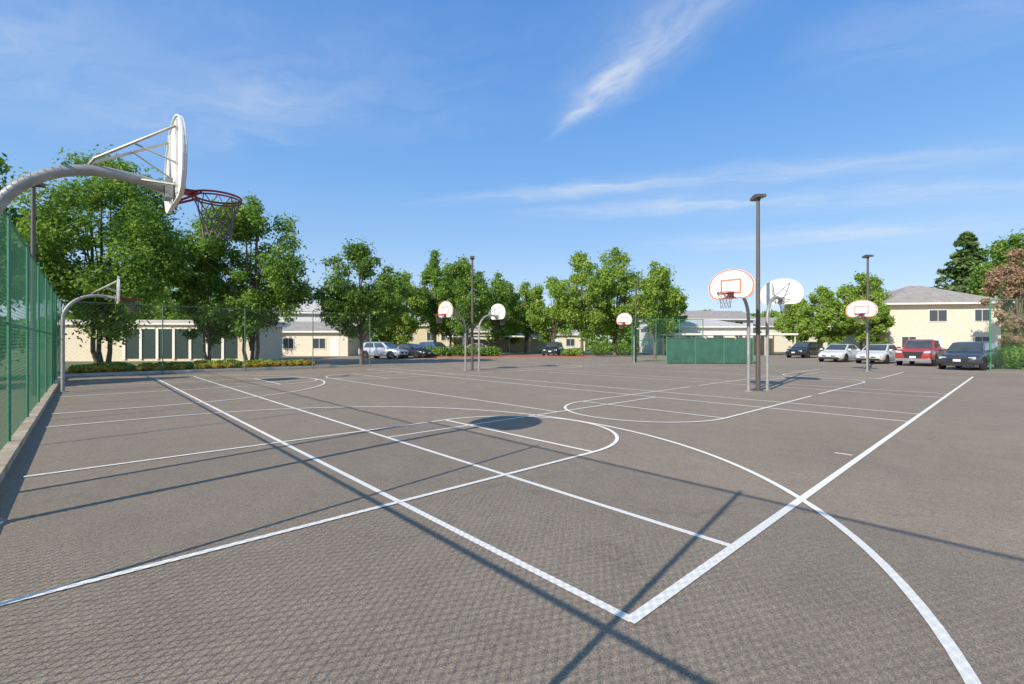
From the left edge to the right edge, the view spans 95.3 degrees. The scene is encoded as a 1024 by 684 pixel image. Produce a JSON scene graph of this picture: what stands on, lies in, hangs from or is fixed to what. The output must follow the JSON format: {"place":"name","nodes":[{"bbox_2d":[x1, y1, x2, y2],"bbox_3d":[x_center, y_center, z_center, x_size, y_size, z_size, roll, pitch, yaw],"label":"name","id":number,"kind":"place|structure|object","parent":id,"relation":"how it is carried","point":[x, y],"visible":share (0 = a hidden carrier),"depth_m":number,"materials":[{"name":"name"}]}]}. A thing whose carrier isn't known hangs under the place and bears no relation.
{"place":"outdoors","nodes":[
{"label":"outdoors","id":0,"kind":"place"},
{"bbox_2d":[0,379,49,449],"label":"soil strip","id":1,"kind":"object","parent":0,"point":[2,384],"depth_m":11.61,"materials":[{"name":"brown soil"}]},
{"bbox_2d":[30,183,45,395],"bbox_3d":[-13.884,-1.575,13.545,0.300,6.270,0.500,0,0,-4],"label":"court lamp","id":2,"kind":"object","parent":1,"relation":"on","point":[33,219],"visible":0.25,"depth_m":13.51,"materials":[{"name":"metal"}]},
{"bbox_2d":[282,321,374,355],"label":"house","id":3,"kind":"structure","parent":0,"point":[331,339],"depth_m":52.03,"materials":[{"name":"beige paint"}]},
{"bbox_2d":[283,338,293,348],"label":"window","id":4,"kind":"structure","parent":3,"relation":"in","point":[288,341],"depth_m":52.20,"materials":[{"name":"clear glass"}]},
{"bbox_2d":[313,338,325,348],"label":"window","id":5,"kind":"structure","parent":3,"relation":"in","point":[320,345],"depth_m":51.85,"materials":[{"name":"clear glass"}]},
{"bbox_2d":[331,338,338,355],"bbox_3d":[-19.617,0.530,51.686,0.950,2.040,0.040,0,0,6],"label":"door","id":6,"kind":"structure","parent":3,"relation":"in","point":[334,341],"depth_m":51.66,"materials":[{"name":"metal"}]},
{"bbox_2d":[395,318,458,348],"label":"house","id":7,"kind":"structure","parent":0,"point":[422,335],"depth_m":72.00,"materials":[{"name":"yellow"}]},
{"bbox_2d":[459,326,500,338],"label":"house","id":8,"kind":"structure","parent":0,"point":[475,332],"depth_m":80.00,"materials":[{"name":"beige paint"}]},
{"bbox_2d":[0,344,1021,380],"bbox_3d":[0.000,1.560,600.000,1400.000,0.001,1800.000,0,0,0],"label":"ground","id":9,"kind":"structure","parent":0,"point":[586,351],"depth_m":37.36,"materials":[{"name":"green plant"}]},
{"bbox_2d":[0,152,37,305],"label":"broadleaf tree","id":10,"kind":"object","parent":9,"relation":"on","point":[15,215],"visible":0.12,"depth_m":23.83,"materials":[{"name":"green plant"}]},
{"bbox_2d":[0,257,57,367],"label":"broadleaf tree","id":11,"kind":"object","parent":9,"relation":"on","point":[2,290],"visible":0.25,"depth_m":19.60,"materials":[{"name":"green plant"}]},
{"bbox_2d":[0,144,203,362],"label":"broadleaf tree","id":12,"kind":"object","parent":9,"relation":"on","point":[141,230],"visible":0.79,"depth_m":24.89,"materials":[{"name":"green plant"}]},
{"bbox_2d":[112,271,178,319],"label":"broadleaf tree","id":13,"kind":"object","parent":9,"relation":"on","point":[145,318],"visible":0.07,"depth_m":50.57,"materials":[{"name":"green plant"}]},
{"bbox_2d":[65,320,286,360],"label":"building","id":14,"kind":"structure","parent":9,"relation":"on","point":[190,350],"depth_m":37.97,"materials":[{"name":"beige paint"}]},
{"bbox_2d":[123,327,138,358],"bbox_3d":[-30.896,0.117,37.851,1.200,2.595,0.125,0,0,-2],"label":"window","id":15,"kind":"structure","parent":14,"relation":"in","point":[127,348],"depth_m":37.86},
{"bbox_2d":[139,327,154,358],"bbox_3d":[-29.597,0.117,37.903,1.200,2.595,0.125,0,0,-2],"label":"window","id":16,"kind":"structure","parent":14,"relation":"in","point":[148,336],"depth_m":37.91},
{"bbox_2d":[156,327,171,358],"bbox_3d":[-28.298,0.117,37.955,1.200,2.595,0.125,0,0,-2],"label":"window","id":17,"kind":"structure","parent":14,"relation":"in","point":[167,339],"depth_m":37.97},
{"bbox_2d":[172,327,187,358],"bbox_3d":[-26.999,0.117,38.007,1.200,2.595,0.125,0,0,-2],"label":"window","id":18,"kind":"structure","parent":14,"relation":"in","point":[177,346],"depth_m":38.01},
{"bbox_2d":[189,328,203,358],"bbox_3d":[-25.700,0.117,38.059,1.200,2.595,0.125,0,0,-2],"label":"window","id":19,"kind":"structure","parent":14,"relation":"in","point":[193,353],"depth_m":38.07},
{"bbox_2d":[206,336,220,357],"bbox_3d":[-24.402,0.117,38.111,1.200,2.595,0.125,0,0,-2],"label":"window","id":20,"kind":"structure","parent":14,"relation":"in","point":[216,353],"depth_m":38.13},
{"bbox_2d":[221,337,236,358],"bbox_3d":[-23.102,0.117,38.163,1.200,2.595,0.125,0,0,-2],"label":"window","id":21,"kind":"structure","parent":14,"relation":"in","point":[224,345],"depth_m":38.17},
{"bbox_2d":[139,266,228,319],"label":"broadleaf tree","id":22,"kind":"object","parent":9,"relation":"on","point":[171,314],"visible":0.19,"depth_m":46.00,"materials":[{"name":"green plant"}]},
{"bbox_2d":[167,247,251,360],"bbox_3d":[-18.985,-2.562,29.453,5.231,8.343,4.558,0,0,26],"label":"broadleaf tree","id":23,"kind":"object","parent":9,"relation":"on","point":[208,275],"visible":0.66,"depth_m":28.71,"materials":[{"name":"green plant"}]},
{"bbox_2d":[161,192,321,359],"bbox_3d":[-16.507,-3.863,29.332,8.460,10.947,7.215,0,0,-27],"label":"broadleaf tree","id":24,"kind":"object","parent":9,"relation":"on","point":[281,291],"visible":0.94,"depth_m":28.19,"materials":[{"name":"green plant"}]},
{"bbox_2d":[274,302,326,321],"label":"house","id":25,"kind":"structure","parent":9,"relation":"on","point":[307,317],"depth_m":59.99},
{"bbox_2d":[310,238,411,364],"bbox_3d":[-10.267,-2.760,32.146,6.772,8.740,6.093,0,0,-29],"label":"broadleaf tree","id":26,"kind":"object","parent":9,"relation":"on","point":[359,301],"visible":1,"depth_m":31.22,"materials":[{"name":"green plant"}]},
{"bbox_2d":[366,304,408,344],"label":"broadleaf tree","id":27,"kind":"object","parent":9,"relation":"on","point":[383,335],"visible":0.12,"depth_m":57.45,"materials":[{"name":"green plant"}]},
{"bbox_2d":[373,271,431,343],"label":"broadleaf tree","id":28,"kind":"object","parent":9,"relation":"on","point":[416,303],"visible":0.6,"depth_m":54.27,"materials":[{"name":"green plant"}]},
{"bbox_2d":[417,249,454,341],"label":"broadleaf tree","id":29,"kind":"object","parent":9,"relation":"on","point":[431,274],"visible":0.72,"depth_m":59.46,"materials":[{"name":"green plant"}]},
{"bbox_2d":[427,278,478,346],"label":"broadleaf tree","id":30,"kind":"object","parent":9,"relation":"on","point":[443,328],"visible":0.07,"depth_m":63.80,"materials":[{"name":"green plant"}]},
{"bbox_2d":[433,254,493,355],"bbox_3d":[-5.196,-4.109,52.276,6.657,11.437,6.644,0,0,23],"label":"broadleaf tree","id":31,"kind":"object","parent":9,"relation":"on","point":[460,272],"visible":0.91,"depth_m":51.17,"materials":[{"name":"green plant"}]},
{"bbox_2d":[447,336,550,351],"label":"carport","id":32,"kind":"object","parent":9,"relation":"on","point":[534,345],"visible":0.48,"depth_m":74.87,"materials":[{"name":"beige paint"}]},
{"bbox_2d":[478,301,522,351],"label":"broadleaf tree","id":33,"kind":"object","parent":9,"relation":"on","point":[508,332],"visible":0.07,"depth_m":73.97,"materials":[{"name":"green plant"}]},
{"bbox_2d":[478,270,526,349],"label":"broadleaf tree","id":34,"kind":"object","parent":9,"relation":"on","point":[505,296],"visible":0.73,"depth_m":59.56,"materials":[{"name":"green plant"}]},
{"bbox_2d":[6,307,1023,348],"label":"distant woods","id":35,"kind":"object","parent":9,"relation":"on","point":[592,338],"visible":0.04,"depth_m":110.72,"materials":[{"name":"green plant"}]},
{"bbox_2d":[496,279,548,352],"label":"broadleaf tree","id":36,"kind":"object","parent":9,"relation":"on","point":[524,290],"visible":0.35,"depth_m":65.51,"materials":[{"name":"green plant"}]},
{"bbox_2d":[65,354,1023,377],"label":"parking lot","id":37,"kind":"structure","parent":9,"relation":"on","point":[774,359],"depth_m":37.27,"materials":[{"name":"asphalt"}]},
{"bbox_2d":[65,364,330,373],"bbox_3d":[-16.392,1.500,25.770,12.838,0.120,3.788,0,0,-38],"label":"planting bed","id":38,"kind":"object","parent":37,"relation":"on","point":[66,372],"visible":0.21,"depth_m":24.45,"materials":[{"name":"brown soil"}]},
{"bbox_2d":[68,365,124,373],"bbox_3d":[-19.289,1.271,21.765,2.053,0.432,0.735,0,0,-42],"label":"flower clump","id":39,"kind":"object","parent":38,"relation":"on","point":[104,368],"visible":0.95,"depth_m":21.66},
{"bbox_2d":[68,361,136,372],"bbox_3d":[-19.639,1.219,22.431,2.481,0.590,1.208,0,0,-42],"label":"bush","id":40,"kind":"object","parent":38,"relation":"on","point":[128,367],"visible":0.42,"depth_m":22.65,"materials":[{"name":"green plant"}]},
{"bbox_2d":[135,363,185,370],"bbox_3d":[-17.571,1.281,23.433,2.071,0.445,0.767,0,0,-42],"label":"flower clump","id":41,"kind":"object","parent":38,"relation":"on","point":[177,366],"visible":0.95,"depth_m":23.38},
{"bbox_2d":[139,361,192,370],"bbox_3d":[-17.865,1.235,24.192,1.063,0.523,2.499,0,0,38],"label":"bush","id":42,"kind":"object","parent":38,"relation":"on","point":[188,364],"visible":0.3,"depth_m":24.39,"materials":[{"name":"green plant"}]},
{"bbox_2d":[193,363,236,368],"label":"flower clump","id":43,"kind":"object","parent":38,"relation":"on","point":[212,366],"visible":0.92,"depth_m":24.74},
{"bbox_2d":[193,359,242,368],"bbox_3d":[-16.075,1.217,25.560,2.409,0.602,1.217,0,0,-32],"label":"bush","id":44,"kind":"object","parent":38,"relation":"on","point":[237,362],"visible":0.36,"depth_m":25.63,"materials":[{"name":"green plant"}]},
{"bbox_2d":[242,361,280,367],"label":"flower clump","id":45,"kind":"object","parent":38,"relation":"on","point":[268,364],"visible":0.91,"depth_m":26.29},
{"bbox_2d":[280,360,315,366],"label":"flower clump","id":46,"kind":"object","parent":38,"relation":"on","point":[298,363],"visible":0.95,"depth_m":27.58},
{"bbox_2d":[65,365,337,376],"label":"concrete kerb","id":47,"kind":"structure","parent":37,"relation":"on","point":[169,371],"depth_m":23.66,"materials":[{"name":"concrete"}]},
{"bbox_2d":[60,300,369,376],"bbox_3d":[-14.113,-0.115,24.683,14.059,3.350,0.080,0,0,-43],"label":"chain link fence","id":48,"kind":"object","parent":37,"relation":"on","point":[244,331],"visible":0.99,"depth_m":23.60,"materials":[{"name":"green metal"}]},
{"bbox_2d":[358,342,408,358],"bbox_3d":[-12.000,0.783,43.600,4.580,1.621,2.160,0,0,20],"label":"parked car","id":49,"kind":"object","parent":37,"relation":"on","point":[389,350],"visible":0.91,"depth_m":42.90,"materials":[{"name":"silver paint"}]},
{"bbox_2d":[394,343,433,357],"bbox_3d":[-10.000,0.860,46.200,4.720,1.456,2.120,0,0,30],"label":"parked car","id":50,"kind":"object","parent":37,"relation":"on","point":[416,350],"visible":0.59,"depth_m":45.21,"materials":[{"name":"black paint"}]},
{"bbox_2d":[419,342,453,355],"bbox_3d":[-8.200,0.783,49.500,4.580,1.621,2.160,0,0,40],"label":"parked car","id":51,"kind":"object","parent":37,"relation":"on","point":[430,344],"visible":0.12,"depth_m":49.09,"materials":[{"name":"blue paint"}]},
{"bbox_2d":[419,356,588,357],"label":"red kerb","id":52,"kind":"structure","parent":37,"relation":"on","point":[505,356],"depth_m":46.24,"materials":[{"name":"paint"}]},
{"bbox_2d":[542,342,563,355],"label":"parked car","id":53,"kind":"object","parent":37,"relation":"on","point":[553,348],"visible":0.81,"depth_m":51.63,"materials":[{"name":"black paint"}]},
{"bbox_2d":[589,342,616,354],"bbox_3d":[9.806,0.709,50.555,3.159,1.488,2.442,0,0,0],"label":"bush","id":54,"kind":"object","parent":37,"relation":"on","point":[606,348],"visible":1,"depth_m":50.18,"materials":[{"name":"green plant"}]},
{"bbox_2d":[613,342,640,355],"bbox_3d":[12.592,0.748,50.876,3.135,1.497,2.407,0,0,0],"label":"bush","id":55,"kind":"object","parent":37,"relation":"on","point":[625,349],"visible":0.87,"depth_m":50.60,"materials":[{"name":"green plant"}]},
{"bbox_2d":[632,319,702,360],"bbox_3d":[12.604,-0.165,37.771,6.134,3.450,0.102,0,0,-8],"label":"chain link fence","id":56,"kind":"object","parent":37,"relation":"on","point":[664,335],"visible":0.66,"depth_m":37.73,"materials":[{"name":"green metal"}]},
{"bbox_2d":[637,319,754,353],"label":"house","id":57,"kind":"structure","parent":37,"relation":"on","point":[712,326],"depth_m":60.00,"materials":[{"name":"beige paint"}]},
{"bbox_2d":[661,333,797,355],"bbox_3d":[25.500,0.280,55.500,14.000,2.560,5.000,0,0,0],"label":"carport","id":58,"kind":"object","parent":37,"relation":"on","point":[763,346],"visible":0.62,"depth_m":56.03,"materials":[{"name":"beige paint"}]},
{"bbox_2d":[785,342,824,357],"bbox_3d":[29.200,0.783,46.500,4.580,1.621,2.160,0,0,-32],"label":"parked car","id":59,"kind":"object","parent":37,"relation":"on","point":[805,349],"visible":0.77,"depth_m":45.69,"materials":[{"name":"black paint"}]},
{"bbox_2d":[818,344,860,361],"bbox_3d":[26.300,0.860,37.400,4.720,1.456,2.120,0,0,-36],"label":"parked car","id":60,"kind":"object","parent":37,"relation":"on","point":[843,352],"visible":0.78,"depth_m":36.49,"materials":[{"name":"white paint"}]},
{"bbox_2d":[856,344,897,363],"bbox_3d":[27.200,0.860,34.600,4.720,1.456,2.120,0,0,-36],"label":"parked car","id":61,"kind":"object","parent":37,"relation":"on","point":[885,353],"visible":0.74,"depth_m":33.63,"materials":[{"name":"white paint"}]},
{"bbox_2d":[895,339,946,365],"bbox_3d":[27.788,0.704,31.591,5.410,1.785,2.240,0,0,-38],"label":"parked car","id":62,"kind":"object","parent":37,"relation":"on","point":[911,351],"visible":0.81,"depth_m":30.36,"materials":[{"name":"red paint"}]},
{"bbox_2d":[938,342,1001,370],"bbox_3d":[26.400,0.783,26.900,4.580,1.621,2.160,0,0,-32],"label":"parked car","id":63,"kind":"object","parent":37,"relation":"on","point":[958,354],"visible":0.98,"depth_m":26.08,"materials":[{"name":"grey paint"}]},
{"bbox_2d":[989,299,1023,369],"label":"chain link fence","id":64,"kind":"object","parent":37,"relation":"on","point":[990,311],"visible":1,"depth_m":25.88,"materials":[{"name":"green metal"}]},
{"bbox_2d":[997,344,1023,368],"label":"bush","id":65,"kind":"object","parent":37,"relation":"on","point":[1006,358],"visible":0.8,"depth_m":26.72,"materials":[{"name":"green plant"}]},
{"bbox_2d":[522,275,578,354],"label":"broadleaf tree","id":66,"kind":"object","parent":9,"relation":"on","point":[537,321],"visible":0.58,"depth_m":55.65,"materials":[{"name":"green plant"}]},
{"bbox_2d":[545,250,618,355],"bbox_3d":[7.600,-4.355,51.826,7.678,11.929,7.419,0,0,42],"label":"broadleaf tree","id":67,"kind":"object","parent":9,"relation":"on","point":[583,315],"visible":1,"depth_m":51.20,"materials":[{"name":"green plant"}]},
{"bbox_2d":[583,246,643,355],"bbox_3d":[11.742,-4.757,54.511,7.319,12.734,9.400,0,0,14],"label":"broadleaf tree","id":68,"kind":"object","parent":9,"relation":"on","point":[620,292],"visible":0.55,"depth_m":53.07,"materials":[{"name":"green plant"}]},
{"bbox_2d":[623,259,688,355],"bbox_3d":[15.672,-3.778,51.813,6.665,10.777,8.245,0,0,45],"label":"broadleaf tree","id":69,"kind":"object","parent":9,"relation":"on","point":[658,280],"visible":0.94,"depth_m":50.92,"materials":[{"name":"green plant"}]},
{"bbox_2d":[647,287,687,354],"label":"broadleaf tree","id":70,"kind":"object","parent":9,"relation":"on","point":[684,307],"visible":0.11,"depth_m":56.96,"materials":[{"name":"green plant"}]},
{"bbox_2d":[639,311,755,350],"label":"house","id":71,"kind":"structure","parent":9,"relation":"on","point":[739,317],"depth_m":72.29,"materials":[{"name":"paint"}]},
{"bbox_2d":[770,296,813,342],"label":"broadleaf tree","id":72,"kind":"object","parent":9,"relation":"on","point":[785,323],"visible":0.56,"depth_m":59.71,"materials":[{"name":"green plant"}]},
{"bbox_2d":[793,284,856,344],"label":"broadleaf tree","id":73,"kind":"object","parent":9,"relation":"on","point":[829,301],"visible":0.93,"depth_m":51.33,"materials":[{"name":"green plant"}]},
{"bbox_2d":[835,271,892,349],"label":"broadleaf tree","id":74,"kind":"object","parent":9,"relation":"on","point":[851,293],"visible":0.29,"depth_m":51.62,"materials":[{"name":"green plant"}]},
{"bbox_2d":[846,291,895,345],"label":"broadleaf tree","id":75,"kind":"object","parent":9,"relation":"on","point":[881,320],"visible":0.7,"depth_m":45.94,"materials":[{"name":"green plant"}]},
{"bbox_2d":[859,275,889,294],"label":"broadleaf tree","id":76,"kind":"object","parent":9,"relation":"on","point":[874,290],"visible":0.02,"depth_m":55.75,"materials":[{"name":"green plant"}]},
{"bbox_2d":[843,286,1014,348],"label":"house","id":77,"kind":"structure","parent":9,"relation":"on","point":[946,319],"depth_m":48.63,"materials":[{"name":"beige paint"}]},
{"bbox_2d":[901,336,916,348],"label":"window","id":78,"kind":"structure","parent":77,"relation":"in","point":[903,338],"depth_m":49.05,"materials":[{"name":"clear glass"}]},
{"bbox_2d":[928,309,947,321],"bbox_3d":[44.303,-2.740,48.566,1.720,1.270,0.090,0,0,9],"label":"window","id":79,"kind":"structure","parent":77,"relation":"in","point":[941,315],"depth_m":48.56,"materials":[{"name":"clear glass"}]},
{"bbox_2d":[974,309,988,321],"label":"window","id":80,"kind":"structure","parent":77,"relation":"in","point":[980,315],"depth_m":47.95,"materials":[{"name":"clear glass"}]},
{"bbox_2d":[974,336,988,341],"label":"window","id":81,"kind":"structure","parent":77,"relation":"in","point":[976,338],"depth_m":47.94,"materials":[{"name":"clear glass"}]},
{"bbox_2d":[931,230,1021,347],"bbox_3d":[57.939,-5.917,60.714,11.125,16.797,10.816,0,0,10],"label":"conifer tree","id":82,"kind":"object","parent":9,"relation":"on","point":[967,255],"visible":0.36,"depth_m":59.55,"materials":[{"name":"green plant"}]},
{"bbox_2d":[963,229,1023,344],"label":"broadleaf tree","id":83,"kind":"object","parent":9,"relation":"on","point":[997,256],"visible":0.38,"depth_m":50.71,"materials":[{"name":"green plant"}]},
{"bbox_2d":[978,247,1023,346],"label":"broadleaf tree","id":84,"kind":"object","parent":9,"relation":"on","point":[1013,271],"visible":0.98,"depth_m":40.07,"materials":[{"name":"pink plant"}]},
{"bbox_2d":[0,359,1023,683],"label":"court asphalt","id":85,"kind":"structure","parent":0,"point":[928,507],"depth_m":3.89,"materials":[{"name":"asphalt"}]},
{"bbox_2d":[0,376,60,483],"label":"timber kerb","id":86,"kind":"structure","parent":85,"relation":"on","point":[10,451],"depth_m":7.39,"materials":[{"name":"wood"}]},
{"bbox_2d":[0,209,59,450],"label":"chain link fence","id":87,"kind":"object","parent":86,"relation":"on","point":[53,356],"visible":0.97,"depth_m":8.94,"materials":[{"name":"green metal"}]},
{"bbox_2d":[57,276,141,392],"bbox_3d":[-13.106,-0.300,15.012,1.263,3.720,1.932,0,0,25],"label":"basketball hoop","id":88,"kind":"object","parent":85,"relation":"on","point":[116,298],"visible":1,"depth_m":14.65,"materials":[{"name":"metal"}]},
{"bbox_2d":[0,114,242,525],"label":"basketball hoop","id":89,"kind":"object","parent":85,"relation":"on","point":[171,189],"visible":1,"depth_m":4.57,"materials":[{"name":"metal"}]},
{"bbox_2d":[435,301,467,370],"bbox_3d":[-3.146,-0.300,24.674,1.932,3.720,1.263,0,0,-20],"label":"basketball hoop","id":90,"kind":"object","parent":85,"relation":"on","point":[445,309],"visible":1,"depth_m":24.58,"materials":[{"name":"metal"}]},
{"bbox_2d":[469,256,474,370],"bbox_3d":[-2.172,-1.575,25.557,0.300,6.270,0.500,0,0,-4],"label":"court lamp","id":91,"kind":"object","parent":85,"relation":"on","point":[472,258],"visible":0.99,"depth_m":25.51,"materials":[{"name":"metal"}]},
{"bbox_2d":[0,361,981,683],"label":"basketball court marking","id":92,"kind":"object","parent":85,"relation":"on","point":[956,655],"visible":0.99,"depth_m":3.86,"materials":[{"name":"white paint"}]},
{"bbox_2d":[477,304,506,370],"bbox_3d":[-1.174,-0.300,26.190,1.932,3.720,1.263,0,0,-20],"label":"basketball hoop","id":93,"kind":"object","parent":85,"relation":"on","point":[497,311],"visible":1,"depth_m":26.05,"materials":[{"name":"metal"}]},
{"bbox_2d":[156,361,972,623],"bbox_3d":[2.518,1.546,20.403,26.829,0.004,23.830,0,0,-42],"label":"tennis court marking","id":94,"kind":"object","parent":85,"relation":"on","point":[647,608],"visible":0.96,"depth_m":4.18,"materials":[{"name":"white paint"}]},
{"bbox_2d":[616,313,635,362],"bbox_3d":[8.653,-0.300,34.665,1.932,3.720,1.263,0,0,-20],"label":"basketball hoop","id":95,"kind":"object","parent":85,"relation":"on","point":[624,319],"visible":1,"depth_m":34.56,"materials":[{"name":"metal"}]},
{"bbox_2d":[633,280,637,361],"bbox_3d":[9.455,-1.575,35.661,0.300,6.270,0.500,0,0,-4],"label":"court lamp","id":96,"kind":"object","parent":85,"relation":"on","point":[635,281],"visible":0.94,"depth_m":35.61,"materials":[{"name":"metal"}]},
{"bbox_2d":[666,336,753,363],"bbox_3d":[14.170,0.585,34.298,6.070,1.950,2.070,0,0,4],"label":"slatted enclosure","id":97,"kind":"object","parent":85,"relation":"on","point":[716,350],"visible":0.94,"depth_m":33.33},
{"bbox_2d":[708,269,754,391],"bbox_3d":[6.653,-0.300,14.187,1.263,3.720,1.932,0,0,25],"label":"basketball hoop","id":98,"kind":"object","parent":85,"relation":"on","point":[731,284],"visible":1,"depth_m":13.86,"materials":[{"name":"metal"}]},
{"bbox_2d":[750,194,765,390],"bbox_3d":[7.851,-1.575,14.899,0.300,6.270,0.500,0,0,-4],"label":"court lamp","id":99,"kind":"object","parent":85,"relation":"on","point":[757,198],"visible":0.97,"depth_m":14.85,"materials":[{"name":"metal"}]},
{"bbox_2d":[760,278,803,390],"bbox_3d":[8.994,-0.300,15.522,1.263,3.720,1.932,0,0,25],"label":"basketball hoop","id":100,"kind":"object","parent":85,"relation":"on","point":[785,291],"visible":0.98,"depth_m":15.66,"materials":[{"name":"metal"}]},
{"bbox_2d":[846,300,877,370],"bbox_3d":[18.113,-0.300,24.327,1.263,3.720,1.932,0,0,25],"label":"basketball hoop","id":101,"kind":"object","parent":85,"relation":"on","point":[862,308],"visible":0.98,"depth_m":24.00,"materials":[{"name":"metal"}]},
{"bbox_2d":[862,255,873,370],"bbox_3d":[19.181,-1.575,25.180,0.300,6.270,0.500,0,0,-4],"label":"court lamp","id":102,"kind":"object","parent":85,"relation":"on","point":[867,281],"visible":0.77,"depth_m":25.13,"materials":[{"name":"metal"}]},
{"bbox_2d":[0,0,1023,342],"label":"sky","id":103,"kind":"structure","parent":0,"point":[518,137],"materials":[{"name":"blue"}]},
{"bbox_2d":[510,327,584,350],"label":"house","id":104,"kind":"structure","parent":0,"point":[573,341],"depth_m":80.00,"materials":[{"name":"beige paint"}]},
{"bbox_2d":[753,317,830,351],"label":"house","id":105,"kind":"structure","parent":0,"point":[781,344],"depth_m":74.00,"materials":[{"name":"beige paint"}]},
{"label":"planting bed","id":106,"kind":"structure","parent":0,"visible":0},
{"bbox_2d":[425,346,450,355],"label":"bush","id":107,"kind":"object","parent":106,"relation":"on","point":[439,350],"visible":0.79,"depth_m":47.17,"materials":[{"name":"green plant"}]},
{"bbox_2d":[448,345,477,355],"bbox_3d":[-4.989,0.822,47.437,3.340,1.394,2.389,0,0,0],"label":"bush","id":108,"kind":"object","parent":106,"relation":"on","point":[458,350],"visible":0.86,"depth_m":46.91,"materials":[{"name":"green plant"}]},
{"bbox_2d":[474,345,502,355],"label":"bush","id":109,"kind":"object","parent":106,"relation":"on","point":[493,350],"visible":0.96,"depth_m":47.41,"materials":[{"name":"green plant"}]},
{"bbox_2d":[561,347,583,355],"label":"bush","id":110,"kind":"object","parent":106,"relation":"on","point":[572,352],"visible":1,"depth_m":47.58,"materials":[{"name":"green plant"}]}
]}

